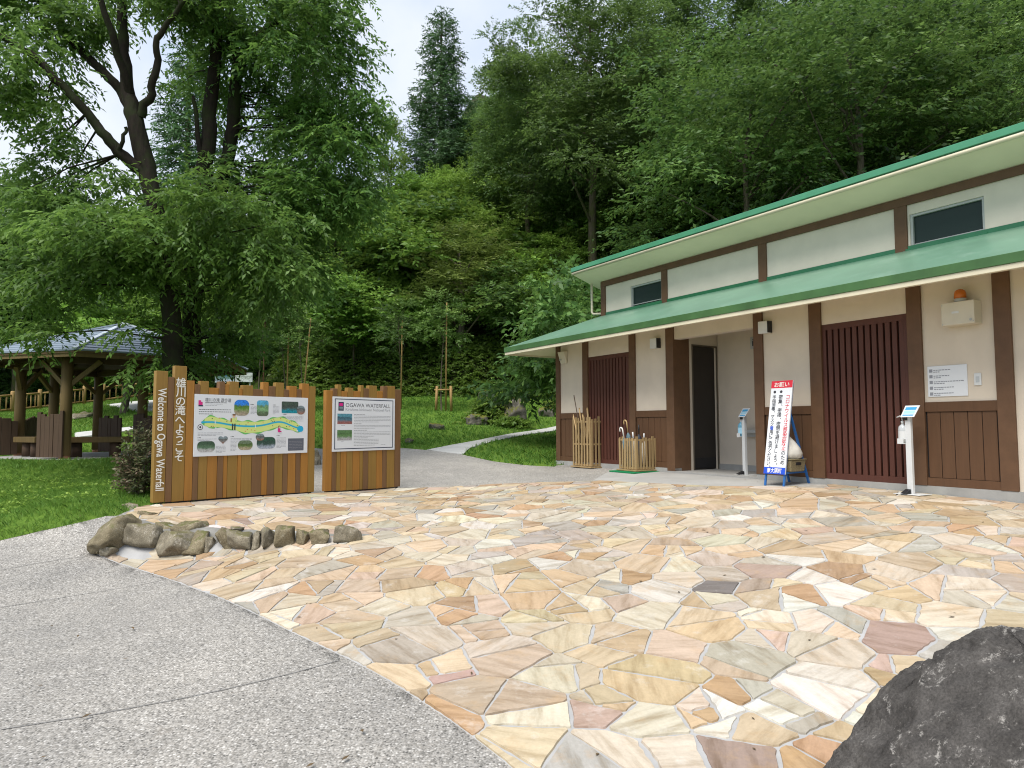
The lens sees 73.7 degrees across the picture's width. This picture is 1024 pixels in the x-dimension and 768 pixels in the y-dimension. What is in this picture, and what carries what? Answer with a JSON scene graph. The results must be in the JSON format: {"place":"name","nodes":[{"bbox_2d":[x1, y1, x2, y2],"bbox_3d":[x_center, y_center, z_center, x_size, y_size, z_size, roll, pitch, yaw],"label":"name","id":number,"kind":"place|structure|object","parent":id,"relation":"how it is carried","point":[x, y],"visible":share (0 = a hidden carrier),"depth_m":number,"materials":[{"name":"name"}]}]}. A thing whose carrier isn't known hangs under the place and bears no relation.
{"place":"outdoors","nodes":[
{"label":"outdoors","id":0,"kind":"place"},
{"bbox_2d":[0,509,510,767],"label":"aggregate pavement","id":1,"kind":"structure","parent":0,"point":[180,640],"depth_m":3.69,"materials":[{"name":"concrete"}]},
{"bbox_2d":[0,385,563,473],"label":"lawn grass","id":2,"kind":"structure","parent":0,"point":[489,449],"depth_m":18.82,"materials":[{"name":"plant"}]},
{"bbox_2d":[0,0,789,214],"label":"sky","id":3,"kind":"structure","parent":0,"point":[401,27],"materials":[{"name":"white"}]},
{"bbox_2d":[311,448,611,492],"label":"gravel path","id":4,"kind":"structure","parent":0,"point":[419,468],"depth_m":12.41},
{"bbox_2d":[570,416,601,467],"bbox_3d":[1.527,1.070,12.807,0.620,0.965,0.620,2,-4,-32],"label":"stick bin","id":5,"kind":"object","parent":4,"relation":"on","point":[578,443],"visible":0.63,"depth_m":12.55,"materials":[{"name":"brown wood"}]},
{"bbox_2d":[427,426,555,454],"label":"concrete path","id":6,"kind":"structure","parent":0,"point":[459,448],"depth_m":16.97,"materials":[{"name":"concrete"}]},
{"bbox_2d":[0,77,1023,539],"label":"ground","id":7,"kind":"structure","parent":0,"point":[320,429],"depth_m":19.74,"materials":[{"name":"plant"}]},
{"bbox_2d":[0,370,49,405],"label":"leafy shrub","id":8,"kind":"object","parent":7,"relation":"on","point":[37,384],"visible":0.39,"depth_m":46.54,"materials":[{"name":"green plant"}]},
{"bbox_2d":[0,176,81,390],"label":"evergreen tree","id":9,"kind":"object","parent":7,"relation":"on","point":[13,375],"visible":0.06,"depth_m":44.21,"materials":[{"name":"green plant"}]},
{"bbox_2d":[0,466,121,513],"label":"clover","id":10,"kind":"object","parent":7,"relation":"on","point":[38,486],"visible":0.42,"depth_m":11.13,"materials":[{"name":"green plant"}]},
{"bbox_2d":[0,451,148,459],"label":"pavilion floor","id":11,"kind":"structure","parent":7,"relation":"on","point":[85,455],"depth_m":15.86,"materials":[{"name":"concrete"}]},
{"bbox_2d":[0,417,17,454],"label":"board screen","id":12,"kind":"object","parent":11,"relation":"on","point":[8,431],"visible":0.98,"depth_m":16.20,"materials":[{"name":"wood"}]},
{"bbox_2d":[13,437,35,456],"bbox_3d":[-11.166,1.459,15.892,0.984,0.460,0.380,-2,-4,30],"label":"log bench","id":13,"kind":"object","parent":11,"relation":"on","point":[28,446],"visible":0.73,"depth_m":15.76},
{"bbox_2d":[36,411,64,457],"bbox_3d":[-9.946,1.082,14.727,0.801,1.002,0.088,-2,-4,22],"label":"board screen","id":14,"kind":"object","parent":11,"relation":"on","point":[50,436],"visible":0.97,"depth_m":14.67,"materials":[{"name":"wood"}]},
{"bbox_2d":[70,436,130,457],"bbox_3d":[-9.533,1.440,15.642,1.366,0.460,0.380,2,-4,-26],"label":"log bench","id":15,"kind":"object","parent":11,"relation":"on","point":[76,446],"visible":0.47,"depth_m":15.49,"materials":[{"name":"wood"}]},
{"bbox_2d":[98,415,122,451],"bbox_3d":[-10.655,1.315,18.119,1.004,0.963,0.089,-2,-4,30],"label":"board screen","id":16,"kind":"object","parent":11,"relation":"on","point":[109,426],"visible":0.77,"depth_m":18.10,"materials":[{"name":"wood"}]},
{"bbox_2d":[0,322,247,458],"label":"pavilion","id":17,"kind":"structure","parent":11,"relation":"on","point":[87,361],"depth_m":16.06,"materials":[{"name":"wood"}]},
{"bbox_2d":[132,413,152,453],"bbox_3d":[-8.783,1.201,16.522,1.296,0.981,0.089,-2,-4,32],"label":"board screen","id":18,"kind":"object","parent":11,"relation":"on","point":[140,417],"visible":0.3,"depth_m":16.65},
{"bbox_2d":[0,383,152,411],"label":"rail fence","id":19,"kind":"object","parent":7,"relation":"on","point":[39,401],"visible":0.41,"depth_m":37.03,"materials":[{"name":"wood"}]},
{"bbox_2d":[0,457,189,539],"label":"lawn grass","id":20,"kind":"structure","parent":7,"relation":"on","point":[57,501],"depth_m":9.11,"materials":[{"name":"plant"}]},
{"bbox_2d":[87,514,141,554],"bbox_3d":[-3.977,1.515,6.849,0.358,0.432,0.448,-12,-21,19],"label":"rock","id":21,"kind":"object","parent":7,"relation":"on","point":[110,532],"depth_m":6.70,"materials":[{"name":"stone"}]},
{"bbox_2d":[45,288,207,413],"bbox_3d":[-14.606,-1.253,25.993,5.922,5.710,6.145,-1,-4,17],"label":"leafy tree","id":22,"kind":"object","parent":7,"relation":"on","point":[109,321],"visible":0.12,"depth_m":25.42,"materials":[{"name":"green plant"}]},
{"bbox_2d":[110,420,151,494],"bbox_3d":[-4.770,0.956,8.764,0.687,1.009,0.822,0,-4,0],"label":"shrub","id":23,"kind":"object","parent":7,"relation":"on","point":[133,472],"visible":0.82,"depth_m":8.63,"materials":[{"name":"green plant"}]},
{"bbox_2d":[0,352,267,411],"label":"undergrowth","id":24,"kind":"object","parent":7,"relation":"on","point":[112,394],"visible":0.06,"depth_m":46.67,"materials":[{"name":"green plant"}]},
{"bbox_2d":[122,523,162,547],"bbox_3d":[-3.695,1.541,6.848,0.358,0.296,0.350,-10,-20,12],"label":"rock","id":25,"kind":"object","parent":7,"relation":"on","point":[145,535],"depth_m":6.75,"materials":[{"name":"stone"}]},
{"bbox_2d":[49,272,262,398],"bbox_3d":[-15.016,-1.759,28.083,7.444,7.655,7.906,-3,-4,36],"label":"leafy shrub","id":26,"kind":"object","parent":7,"relation":"on","point":[63,305],"visible":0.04,"depth_m":26.05,"materials":[{"name":"green plant"}]},
{"bbox_2d":[0,331,325,426],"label":"lawn grass","id":27,"kind":"structure","parent":7,"relation":"on","point":[79,406],"depth_m":28.71,"materials":[{"name":"plant"}]},
{"bbox_2d":[0,0,340,415],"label":"forked tree","id":28,"kind":"object","parent":7,"relation":"on","point":[156,241],"visible":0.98,"depth_m":12.49,"materials":[{"name":"green plant"}]},
{"bbox_2d":[155,530,194,555],"bbox_3d":[-3.349,1.597,6.798,0.414,0.294,0.347,-4,-19,18],"label":"rock","id":29,"kind":"object","parent":7,"relation":"on","point":[172,543],"depth_m":6.68,"materials":[{"name":"stone"}]},
{"bbox_2d":[110,275,255,377],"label":"leafy tree","id":30,"kind":"object","parent":7,"relation":"on","point":[157,312],"visible":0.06,"depth_m":25.65,"materials":[{"name":"green plant"}]},
{"bbox_2d":[104,282,267,368],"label":"leafy tree","id":31,"kind":"object","parent":7,"relation":"on","point":[148,323],"visible":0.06,"depth_m":26.52,"materials":[{"name":"green plant"}]},
{"bbox_2d":[170,520,208,530],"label":"wall rock","id":32,"kind":"object","parent":7,"relation":"on","point":[187,525],"depth_m":6.96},
{"bbox_2d":[181,530,209,554],"bbox_3d":[-3.123,1.583,6.798,0.225,0.278,0.281,-9,-18,5],"label":"rock","id":33,"kind":"object","parent":7,"relation":"on","point":[196,546],"depth_m":6.71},
{"bbox_2d":[134,23,261,381],"bbox_3d":[-18.785,-9.671,38.905,9.945,23.060,9.620,-1,-4,15],"label":"cedar tree","id":34,"kind":"object","parent":7,"relation":"on","point":[176,132],"visible":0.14,"depth_m":38.08,"materials":[{"name":"green plant"}]},
{"bbox_2d":[226,529,252,549],"bbox_3d":[-2.677,1.565,6.760,0.296,0.234,0.276,-3,-18,11],"label":"rock","id":35,"kind":"object","parent":7,"relation":"on","point":[236,539],"depth_m":6.66,"materials":[{"name":"stone"}]},
{"bbox_2d":[233,301,292,388],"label":"young tree","id":36,"kind":"object","parent":7,"relation":"on","point":[274,348],"visible":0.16,"depth_m":24.15,"materials":[{"name":"green plant"}]},
{"bbox_2d":[127,0,420,383],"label":"twin stem tree","id":37,"kind":"object","parent":7,"relation":"on","point":[270,46],"visible":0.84,"depth_m":13.95,"materials":[{"name":"green plant"}]},
{"bbox_2d":[274,525,294,547],"bbox_3d":[-2.214,1.510,6.678,0.192,0.256,0.241,3,-17,16],"label":"rock","id":38,"kind":"object","parent":7,"relation":"on","point":[284,535],"depth_m":6.61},
{"bbox_2d":[256,296,319,388],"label":"young tree","id":39,"kind":"object","parent":7,"relation":"on","point":[277,332],"visible":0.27,"depth_m":24.53,"materials":[{"name":"green plant"}]},
{"bbox_2d":[272,301,338,382],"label":"young tree","id":40,"kind":"object","parent":7,"relation":"on","point":[296,325],"visible":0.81,"depth_m":24.05,"materials":[{"name":"green plant"}]},
{"bbox_2d":[248,0,376,340],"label":"cedar tree","id":41,"kind":"object","parent":7,"relation":"on","point":[304,154],"visible":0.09,"depth_m":34.07,"materials":[{"name":"green plant"}]},
{"bbox_2d":[291,209,381,335],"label":"leafy tree","id":42,"kind":"object","parent":7,"relation":"on","point":[334,246],"visible":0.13,"depth_m":32.86,"materials":[{"name":"green plant"}]},
{"bbox_2d":[333,524,362,542],"bbox_3d":[-1.606,1.482,6.672,0.292,0.190,0.224,12,-21,-19],"label":"rock","id":43,"kind":"object","parent":7,"relation":"on","point":[343,533],"depth_m":6.58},
{"bbox_2d":[322,384,400,491],"bbox_3d":[-2.282,0.859,10.516,0.090,1.702,1.439,-3,-5,39],"label":"notice board","id":44,"kind":"object","parent":7,"relation":"on","point":[361,436],"visible":1,"depth_m":10.44,"materials":[{"name":"orange wood"}]},
{"bbox_2d":[294,268,437,376],"bbox_3d":[-6.925,-2.602,30.691,5.993,5.345,6.365,2,-4,-32],"label":"leafy shrub","id":45,"kind":"object","parent":7,"relation":"on","point":[357,309],"visible":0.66,"depth_m":29.43,"materials":[{"name":"green plant"}]},
{"bbox_2d":[361,109,421,278],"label":"leafy tree","id":46,"kind":"object","parent":7,"relation":"on","point":[403,161],"visible":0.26,"depth_m":36.35,"materials":[{"name":"green plant"}]},
{"bbox_2d":[364,272,431,315],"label":"leafy shrub","id":47,"kind":"object","parent":7,"relation":"on","point":[392,281],"visible":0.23,"depth_m":32.21,"materials":[{"name":"green plant"}]},
{"bbox_2d":[371,295,430,376],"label":"young tree","id":48,"kind":"object","parent":7,"relation":"on","point":[401,324],"visible":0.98,"depth_m":25.53,"materials":[{"name":"green plant"}]},
{"bbox_2d":[266,330,555,399],"bbox_3d":[-2.525,-0.449,29.778,22.326,4.405,5.378,-2,-4,23],"label":"bank ivy","id":49,"kind":"object","parent":7,"relation":"on","point":[340,350],"visible":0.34,"depth_m":30.39,"materials":[{"name":"green plant"}]},
{"bbox_2d":[370,291,457,361],"bbox_3d":[-4.366,-2.426,30.768,4.179,3.519,3.935,0,-4,-1],"label":"leafy shrub","id":50,"kind":"object","parent":7,"relation":"on","point":[409,311],"visible":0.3,"depth_m":29.89,"materials":[{"name":"green plant"}]},
{"bbox_2d":[361,169,474,282],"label":"leafy tree","id":51,"kind":"object","parent":7,"relation":"on","point":[404,180],"visible":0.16,"depth_m":35.54,"materials":[{"name":"green plant"}]},
{"bbox_2d":[392,6,481,191],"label":"cedar tree","id":52,"kind":"object","parent":7,"relation":"on","point":[448,145],"visible":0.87,"depth_m":40.44,"materials":[{"name":"green plant"}]},
{"bbox_2d":[407,285,473,409],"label":"young tree","id":53,"kind":"object","parent":7,"relation":"on","point":[444,311],"visible":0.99,"depth_m":25.09,"materials":[{"name":"green plant"}]},
{"bbox_2d":[332,184,551,304],"bbox_3d":[-4.053,-6.097,33.823,10.358,7.595,9.753,3,-5,-39],"label":"leafy tree","id":54,"kind":"object","parent":7,"relation":"on","point":[414,233],"visible":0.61,"depth_m":31.72,"materials":[{"name":"green plant"}]},
{"bbox_2d":[434,302,452,410],"bbox_3d":[-2.502,-1.003,24.992,0.671,4.002,0.100,0,-4,0],"label":"tree stake","id":55,"kind":"object","parent":7,"relation":"on","point":[436,390],"visible":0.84,"depth_m":24.88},
{"bbox_2d":[389,160,506,278],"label":"leafy tree","id":56,"kind":"object","parent":7,"relation":"on","point":[440,175],"visible":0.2,"depth_m":35.85,"materials":[{"name":"green plant"}]},
{"bbox_2d":[386,217,524,352],"bbox_3d":[-2.209,-4.085,30.810,6.708,6.936,5.547,0,-4,1],"label":"yellow green tree","id":57,"kind":"object","parent":7,"relation":"on","point":[466,246],"visible":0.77,"depth_m":30.07,"materials":[{"name":"green plant"}]},
{"bbox_2d":[430,119,526,201],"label":"leafy tree","id":58,"kind":"object","parent":7,"relation":"on","point":[470,130],"visible":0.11,"depth_m":41.51,"materials":[{"name":"green plant"}]},
{"bbox_2d":[429,207,537,325],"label":"leafy tree","id":59,"kind":"object","parent":7,"relation":"on","point":[484,215],"visible":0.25,"depth_m":32.36,"materials":[{"name":"green plant"}]},
{"bbox_2d":[443,156,554,250],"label":"leafy tree","id":60,"kind":"object","parent":7,"relation":"on","point":[513,212],"visible":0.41,"depth_m":34.75,"materials":[{"name":"green plant"}]},
{"bbox_2d":[443,248,574,339],"bbox_3d":[0.268,-3.765,31.652,6.290,5.006,5.922,-1,-4,20],"label":"leafy shrub","id":61,"kind":"object","parent":7,"relation":"on","point":[537,274],"visible":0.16,"depth_m":30.47,"materials":[{"name":"green plant"}]},
{"bbox_2d":[494,397,526,419],"bbox_3d":[-0.044,1.016,22.059,1.078,1.428,0.862,0,-4,0],"label":"mossy rock","id":62,"kind":"object","parent":7,"relation":"on","point":[516,408],"visible":0.2,"depth_m":21.74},
{"bbox_2d":[452,394,507,424],"bbox_3d":[-0.675,0.849,22.075,2.492,1.141,1.562,0,-4,0],"label":"ivy patch","id":63,"kind":"object","parent":62,"relation":"on","point":[489,413],"visible":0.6,"depth_m":21.77,"materials":[{"name":"green plant"}]},
{"bbox_2d":[485,414,536,428],"bbox_3d":[0.053,1.187,21.197,1.329,0.528,1.452,-3,-5,40],"label":"ivy patch","id":64,"kind":"object","parent":7,"relation":"on","point":[512,421],"visible":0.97,"depth_m":21.00,"materials":[{"name":"green plant"}]},
{"bbox_2d":[461,14,597,251],"bbox_3d":[1.098,-11.312,34.900,7.690,15.665,7.938,1,-4,-25],"label":"tall tree","id":65,"kind":"object","parent":7,"relation":"on","point":[500,151],"visible":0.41,"depth_m":34.23,"materials":[{"name":"green plant"}]},
{"bbox_2d":[458,253,600,339],"bbox_3d":[1.370,-3.132,30.320,7.637,5.174,7.040,-2,-4,26],"label":"leafy shrub","id":66,"kind":"object","parent":7,"relation":"on","point":[511,306],"visible":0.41,"depth_m":29.04,"materials":[{"name":"green plant"}]},
{"bbox_2d":[460,254,600,423],"bbox_3d":[1.821,-0.346,17.703,5.808,5.900,5.353,2,-4,-29],"label":"leafy shrub","id":67,"kind":"object","parent":7,"relation":"on","point":[539,373],"visible":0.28,"depth_m":16.65,"materials":[{"name":"green plant"}]},
{"bbox_2d":[509,231,589,299],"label":"tree","id":68,"kind":"object","parent":7,"relation":"on","point":[545,239],"visible":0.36,"depth_m":31.52,"materials":[{"name":"green plant"}]},
{"bbox_2d":[502,187,631,266],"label":"leafy tree","id":69,"kind":"object","parent":7,"relation":"on","point":[553,226],"visible":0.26,"depth_m":34.18,"materials":[{"name":"green plant"}]},
{"bbox_2d":[552,201,632,266],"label":"leafy tree","id":70,"kind":"object","parent":7,"relation":"on","point":[571,233],"visible":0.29,"depth_m":33.30,"materials":[{"name":"green plant"}]},
{"bbox_2d":[468,0,719,317],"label":"tall tree","id":71,"kind":"object","parent":7,"relation":"on","point":[559,107],"visible":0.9,"depth_m":29.80,"materials":[{"name":"green plant"}]},
{"bbox_2d":[255,129,987,376],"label":"slope undergrowth","id":72,"kind":"object","parent":7,"relation":"on","point":[349,336],"visible":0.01,"depth_m":32.80,"materials":[{"name":"green plant"}]},
{"bbox_2d":[580,96,673,240],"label":"evergreen tree","id":73,"kind":"object","parent":7,"relation":"on","point":[610,205],"visible":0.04,"depth_m":33.94,"materials":[{"name":"green plant"}]},
{"bbox_2d":[598,216,683,258],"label":"tree","id":74,"kind":"object","parent":7,"relation":"on","point":[643,226],"visible":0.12,"depth_m":29.43,"materials":[{"name":"green plant"}]},
{"bbox_2d":[573,169,715,259],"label":"leafy tree","id":75,"kind":"object","parent":7,"relation":"on","point":[676,223],"visible":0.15,"depth_m":32.63,"materials":[{"name":"green plant"}]},
{"bbox_2d":[602,0,779,114],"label":"tall tree","id":76,"kind":"object","parent":7,"relation":"on","point":[686,8],"visible":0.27,"depth_m":36.25,"materials":[{"name":"green plant"}]},
{"bbox_2d":[604,65,782,231],"bbox_3d":[9.630,-10.261,33.580,9.796,9.880,9.441,-3,-4,34],"label":"leafy tree","id":77,"kind":"object","parent":7,"relation":"on","point":[709,80],"visible":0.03,"depth_m":32.59,"materials":[{"name":"green plant"}]},
{"bbox_2d":[645,126,781,226],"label":"leafy tree","id":78,"kind":"object","parent":7,"relation":"on","point":[715,207],"visible":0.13,"depth_m":30.36,"materials":[{"name":"green plant"}]},
{"bbox_2d":[647,51,864,215],"bbox_3d":[10.789,-9.469,30.479,10.093,10.436,9.456,2,-4,-30],"label":"evergreen tree","id":79,"kind":"object","parent":7,"relation":"on","point":[697,177],"visible":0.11,"depth_m":29.32,"materials":[{"name":"green plant"}]},
{"bbox_2d":[504,122,1023,502],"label":"toilet building","id":80,"kind":"structure","parent":7,"relation":"on","point":[848,287],"depth_m":8.84,"materials":[{"name":"paint"}]},
{"bbox_2d":[589,352,629,464],"bbox_3d":[1.794,0.459,12.424,0.075,1.995,1.150,2,-4,-32],"label":"lattice door","id":81,"kind":"structure","parent":80,"relation":"in","point":[608,374],"depth_m":12.39,"materials":[{"name":"brown"}]},
{"bbox_2d":[628,279,661,309],"bbox_3d":[2.490,-1.639,12.630,0.120,0.465,0.895,2,-4,-32],"label":"window","id":82,"kind":"structure","parent":80,"relation":"in","point":[649,292],"depth_m":12.65,"materials":[{"name":"glass"}]},
{"bbox_2d":[693,347,715,468],"bbox_3d":[3.200,0.397,11.465,0.580,2.038,0.039,2,-4,-32],"label":"entrance door","id":83,"kind":"structure","parent":80,"relation":"in","point":[703,358],"depth_m":11.47,"materials":[{"name":"black"}]},
{"bbox_2d":[822,314,909,483],"bbox_3d":[4.358,0.200,8.386,0.075,1.995,1.090,2,-4,-32],"label":"lattice door","id":84,"kind":"structure","parent":80,"relation":"in","point":[866,378],"depth_m":8.36,"materials":[{"name":"brown"}]},
{"bbox_2d":[905,196,987,250],"bbox_3d":[5.258,-1.911,8.269,0.120,0.490,0.920,2,-4,-32],"label":"window","id":85,"kind":"structure","parent":80,"relation":"in","point":[968,216],"depth_m":8.26,"materials":[{"name":"glass"}]},
{"bbox_2d":[927,364,967,396],"bbox_3d":[4.829,-0.035,7.574,0.011,0.344,0.410,2,-4,-32],"label":"notice sign","id":86,"kind":"object","parent":80,"relation":"attached to","point":[948,380],"depth_m":7.56,"materials":[{"name":"white"}]},
{"bbox_2d":[941,289,981,326],"bbox_3d":[4.866,-0.834,7.405,0.178,0.395,0.330,2,-4,-32],"label":"alarm box","id":87,"kind":"object","parent":80,"relation":"attached to","point":[961,310],"visible":1,"depth_m":7.35,"materials":[{"name":"beige plastic"}]},
{"bbox_2d":[584,0,952,254],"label":"airy tree","id":88,"kind":"object","parent":7,"relation":"on","point":[690,146],"visible":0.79,"depth_m":22.67,"materials":[{"name":"green plant"}]},
{"bbox_2d":[709,81,856,217],"bbox_3d":[11.623,-8.514,28.825,8.504,8.548,7.026,2,-4,-30],"label":"airy tree","id":89,"kind":"object","parent":7,"relation":"on","point":[736,209],"visible":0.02,"depth_m":28.03,"materials":[{"name":"green plant"}]},
{"bbox_2d":[718,0,870,59],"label":"tall tree","id":90,"kind":"object","parent":7,"relation":"on","point":[793,1],"visible":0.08,"depth_m":39.01,"materials":[{"name":"green plant"}]},
{"bbox_2d":[672,0,1023,208],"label":"airy tree","id":91,"kind":"object","parent":7,"relation":"on","point":[823,80],"visible":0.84,"depth_m":20.39,"materials":[{"name":"green plant"}]},
{"bbox_2d":[776,0,960,179],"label":"evergreen tree","id":92,"kind":"object","parent":7,"relation":"on","point":[870,4],"visible":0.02,"depth_m":27.61,"materials":[{"name":"green plant"}]},
{"bbox_2d":[789,21,1022,192],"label":"airy tree","id":93,"kind":"object","parent":7,"relation":"on","point":[891,132],"visible":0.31,"depth_m":21.90,"materials":[{"name":"green plant"}]},
{"bbox_2d":[823,625,1023,767],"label":"dark boulder","id":94,"kind":"object","parent":7,"relation":"on","point":[958,703],"visible":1,"depth_m":2.41,"materials":[{"name":"stone"}]},
{"bbox_2d":[836,0,1023,159],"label":"airy tree","id":95,"kind":"object","parent":7,"relation":"on","point":[1006,43],"visible":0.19,"depth_m":23.09,"materials":[{"name":"green plant"}]},
{"bbox_2d":[891,0,1023,121],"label":"evergreen tree","id":96,"kind":"object","parent":7,"relation":"on","point":[1008,18],"visible":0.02,"depth_m":26.18,"materials":[{"name":"green plant"}]},
{"bbox_2d":[923,43,1023,153],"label":"evergreen tree","id":97,"kind":"object","parent":7,"relation":"on","point":[1014,108],"visible":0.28,"depth_m":20.19,"materials":[{"name":"green plant"}]},
{"bbox_2d":[97,480,1023,767],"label":"flagstone paving","id":98,"kind":"structure","parent":0,"point":[752,668],"depth_m":4.86,"materials":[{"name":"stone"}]},
{"bbox_2d":[150,366,315,503],"bbox_3d":[-3.553,0.698,8.954,0.092,1.763,2.228,-3,-5,39],"label":"map board","id":99,"kind":"object","parent":98,"relation":"on","point":[228,440],"visible":1,"depth_m":8.78,"materials":[{"name":"orange wood"}]},
{"bbox_2d":[141,520,368,543],"bbox_3d":[-2.768,1.532,6.888,2.675,0.316,0.340,0,-4,3],"label":"mortar bed","id":100,"kind":"object","parent":98,"relation":"on","point":[212,530],"visible":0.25,"depth_m":6.93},
{"bbox_2d":[309,529,329,544],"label":"rock","id":101,"kind":"object","parent":100,"relation":"on","point":[319,536],"depth_m":6.57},
{"bbox_2d":[893,405,931,495],"bbox_3d":[4.459,0.737,7.649,0.268,0.990,0.300,2,-4,-28],"label":"sanitiser stand","id":102,"kind":"object","parent":98,"relation":"on","point":[908,413],"visible":1,"depth_m":7.62,"materials":[{"name":"white plastic"}]},
{"bbox_2d":[595,469,821,486],"bbox_3d":[2.365,1.462,9.942,1.532,0.200,4.401,2,-4,-32],"label":"concrete apron","id":103,"kind":"object","parent":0,"point":[675,478],"visible":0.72,"depth_m":9.87,"materials":[{"name":"concrete"}]},
{"bbox_2d":[609,470,659,473],"bbox_3d":[2.110,1.463,11.428,0.720,0.024,0.640,2,-4,-30],"label":"floor mat","id":104,"kind":"object","parent":103,"relation":"on","point":[621,471],"visible":0.51,"depth_m":11.21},
{"bbox_2d":[616,436,656,471],"bbox_3d":[2.109,1.160,11.447,0.510,0.572,0.510,2,-4,-30],"label":"umbrella bin","id":105,"kind":"object","parent":104,"relation":"on","point":[633,444],"visible":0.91,"depth_m":11.27,"materials":[{"name":"brown wood"}]},
{"bbox_2d":[737,408,754,474],"bbox_3d":[3.473,0.858,10.182,0.268,0.990,0.300,1,-4,-18],"label":"sanitiser stand","id":106,"kind":"object","parent":103,"relation":"on","point":[743,413],"visible":0.94,"depth_m":10.16,"materials":[{"name":"white plastic"}]},
{"bbox_2d":[764,380,809,486],"bbox_3d":[3.577,0.638,8.926,0.561,1.362,0.310,2,-4,-34],"label":"standing sign","id":107,"kind":"object","parent":103,"relation":"on","point":[780,420],"visible":0.99,"depth_m":8.83,"materials":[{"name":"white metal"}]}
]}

